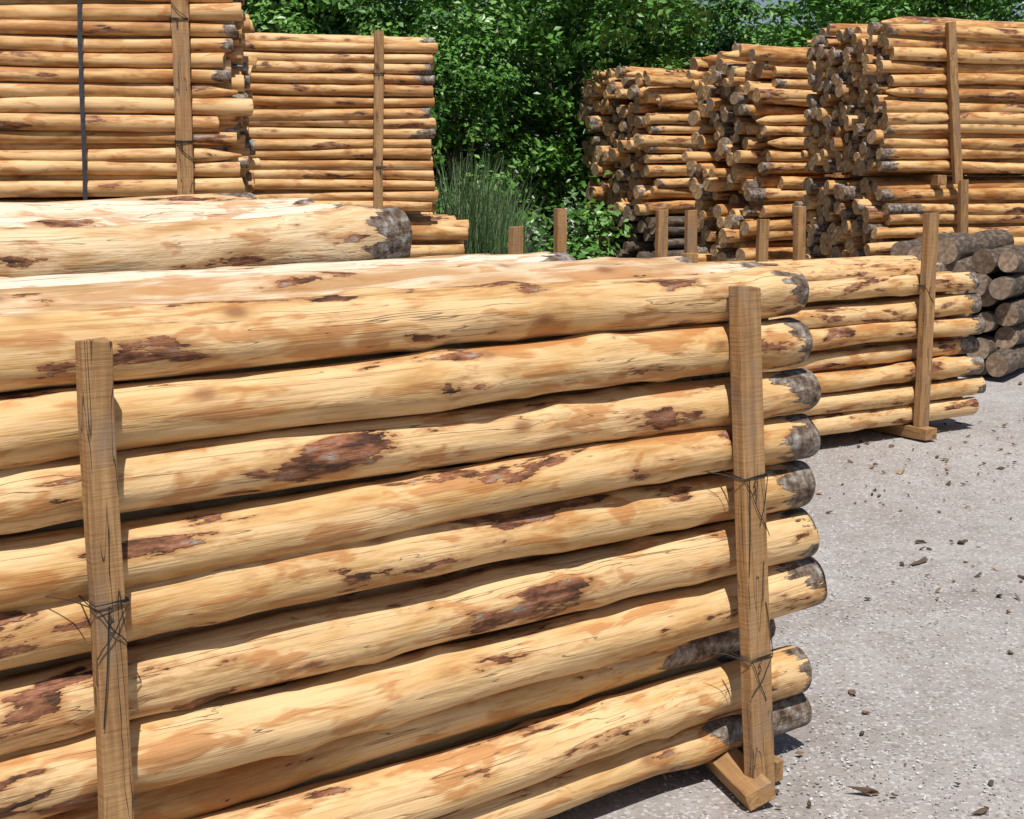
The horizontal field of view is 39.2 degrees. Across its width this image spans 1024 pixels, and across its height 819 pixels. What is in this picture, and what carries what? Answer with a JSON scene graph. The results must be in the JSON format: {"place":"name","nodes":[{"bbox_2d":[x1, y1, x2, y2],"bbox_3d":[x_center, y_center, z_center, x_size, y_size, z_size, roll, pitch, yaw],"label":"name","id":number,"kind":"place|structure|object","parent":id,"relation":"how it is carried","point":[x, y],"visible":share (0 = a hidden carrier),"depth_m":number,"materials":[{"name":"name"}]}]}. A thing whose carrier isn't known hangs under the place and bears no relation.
{"place":"outdoors","nodes":[
{"label":"outdoors","id":0,"kind":"place"},
{"bbox_2d":[429,151,574,254],"bbox_3d":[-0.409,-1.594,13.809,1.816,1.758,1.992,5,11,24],"label":"tall grass","id":1,"kind":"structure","parent":0,"point":[481,240],"depth_m":13.62,"materials":[{"name":"green plant"}]},
{"bbox_2d":[346,0,1023,155],"label":"sky","id":2,"kind":"structure","parent":0,"point":[765,2],"materials":[{"name":"white"}]},
{"bbox_2d":[438,164,1023,818],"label":"gravel ground","id":3,"kind":"structure","parent":0,"point":[1000,400],"depth_m":5.16,"materials":[{"name":"grey gravel"}]},
{"bbox_2d":[0,0,260,202],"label":"log stack","id":4,"kind":"object","parent":3,"relation":"on","point":[106,99],"visible":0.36,"depth_m":7.72,"materials":[{"name":"brown wood"}]},
{"bbox_2d":[0,192,412,277],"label":"log stack","id":5,"kind":"object","parent":3,"relation":"on","point":[180,232],"visible":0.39,"depth_m":4.91,"materials":[{"name":"brown wood"}]},
{"bbox_2d":[242,0,400,33],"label":"broadleaf tree","id":6,"kind":"object","parent":3,"relation":"on","point":[304,14],"depth_m":19.42,"materials":[{"name":"green plant"}]},
{"bbox_2d":[241,0,436,98],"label":"broadleaf tree","id":7,"kind":"object","parent":3,"relation":"on","point":[261,31],"depth_m":22.48,"materials":[{"name":"green plant"}]},
{"bbox_2d":[243,30,468,257],"bbox_3d":[-2.397,-1.770,12.106,4.131,2.701,1.455,-2,10,-14],"label":"log stack","id":8,"kind":"object","parent":3,"relation":"on","point":[343,119],"visible":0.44,"depth_m":11.62,"materials":[{"name":"brown wood"}]},
{"bbox_2d":[241,0,495,142],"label":"broadleaf tree","id":9,"kind":"object","parent":3,"relation":"on","point":[361,10],"visible":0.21,"depth_m":18.67,"materials":[{"name":"green plant"}]},
{"bbox_2d":[0,251,826,818],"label":"log stack","id":10,"kind":"object","parent":3,"relation":"on","point":[532,535],"visible":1,"depth_m":3.23,"materials":[{"name":"brown wood"}]},
{"bbox_2d":[427,226,523,256],"bbox_3d":[-1.010,-0.201,7.041,2.875,1.370,0.929,-8,12,-37],"label":"log stack","id":11,"kind":"object","parent":3,"relation":"on","point":[515,242],"visible":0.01,"depth_m":7.15,"materials":[{"name":"brown wood"}]},
{"bbox_2d":[392,0,585,251],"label":"broadleaf tree","id":12,"kind":"object","parent":3,"relation":"on","point":[442,143],"visible":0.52,"depth_m":18.28,"materials":[{"name":"green plant"}]},
{"bbox_2d":[349,0,640,221],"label":"broadleaf tree","id":13,"kind":"object","parent":3,"relation":"on","point":[482,6],"visible":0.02,"depth_m":22.97,"materials":[{"name":"green plant"}]},
{"bbox_2d":[437,186,636,259],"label":"undergrowth","id":14,"kind":"object","parent":3,"relation":"on","point":[592,221],"visible":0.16,"depth_m":18.06,"materials":[{"name":"green plant"}]},
{"bbox_2d":[386,0,723,246],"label":"broadleaf tree","id":15,"kind":"object","parent":3,"relation":"on","point":[596,47],"visible":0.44,"depth_m":19.07,"materials":[{"name":"green plant"}]},
{"bbox_2d":[573,66,701,257],"bbox_3d":[2.736,-3.098,19.229,3.762,2.850,1.746,-6,11,-30],"label":"log stack","id":16,"kind":"object","parent":3,"relation":"on","point":[639,144],"visible":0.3,"depth_m":18.11,"materials":[{"name":"beige wood"}]},
{"bbox_2d":[533,0,779,199],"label":"broadleaf tree","id":17,"kind":"object","parent":3,"relation":"on","point":[729,8],"visible":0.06,"depth_m":21.67,"materials":[{"name":"green plant"}]},
{"bbox_2d":[555,0,793,141],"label":"broadleaf tree","id":18,"kind":"object","parent":3,"relation":"on","point":[766,29],"visible":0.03,"depth_m":25.68,"materials":[{"name":"green plant"}]},
{"bbox_2d":[655,209,805,262],"bbox_3d":[1.280,-0.799,10.484,2.854,1.352,0.872,-4,11,-20],"label":"log stack","id":19,"kind":"object","parent":3,"relation":"on","point":[690,237],"visible":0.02,"depth_m":9.93,"materials":[{"name":"brown wood"}]},
{"bbox_2d":[685,25,807,67],"bbox_3d":[3.927,-4.215,23.065,3.880,3.886,3.591,-9,13,-41],"label":"broadleaf tree","id":20,"kind":"object","parent":3,"relation":"on","point":[777,44],"depth_m":22.03,"materials":[{"name":"green plant"}]},
{"bbox_2d":[553,206,985,440],"bbox_3d":[1.501,-0.512,8.704,3.032,1.408,1.250,-6,12,-31],"label":"log stack","id":21,"kind":"object","parent":3,"relation":"on","point":[886,346],"visible":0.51,"depth_m":8.68,"materials":[{"name":"brown wood"}]},
{"bbox_2d":[682,43,951,261],"bbox_3d":[3.720,-2.617,16.339,3.807,2.903,1.462,-6,11,-29],"label":"log stack","id":22,"kind":"object","parent":3,"relation":"on","point":[746,165],"visible":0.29,"depth_m":15.26,"materials":[{"name":"beige wood"}]},
{"bbox_2d":[656,381,1023,813],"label":"bark debris","id":23,"kind":"object","parent":3,"relation":"on","point":[870,791],"visible":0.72,"depth_m":6.12,"materials":[{"name":"brown wood"}]},
{"bbox_2d":[697,0,986,54],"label":"broadleaf tree","id":24,"kind":"object","parent":3,"relation":"on","point":[872,10],"visible":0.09,"depth_m":21.17,"materials":[{"name":"green plant"}]},
{"bbox_2d":[775,0,1020,47],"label":"broadleaf tree","id":25,"kind":"object","parent":3,"relation":"on","point":[806,17],"visible":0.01,"depth_m":25.88,"materials":[{"name":"green plant"}]},
{"bbox_2d":[791,16,1023,258],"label":"log stack","id":26,"kind":"object","parent":3,"relation":"on","point":[906,117],"visible":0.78,"depth_m":12.88,"materials":[{"name":"beige wood"}]},
{"bbox_2d":[888,0,1023,175],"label":"broadleaf tree","id":27,"kind":"object","parent":3,"relation":"on","point":[996,11],"visible":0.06,"depth_m":21.44,"materials":[{"name":"green plant"}]},
{"bbox_2d":[890,229,1023,377],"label":"bark log pile","id":28,"kind":"object","parent":3,"relation":"on","point":[993,260],"visible":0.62,"depth_m":11.21,"materials":[{"name":"wood"}]}
]}

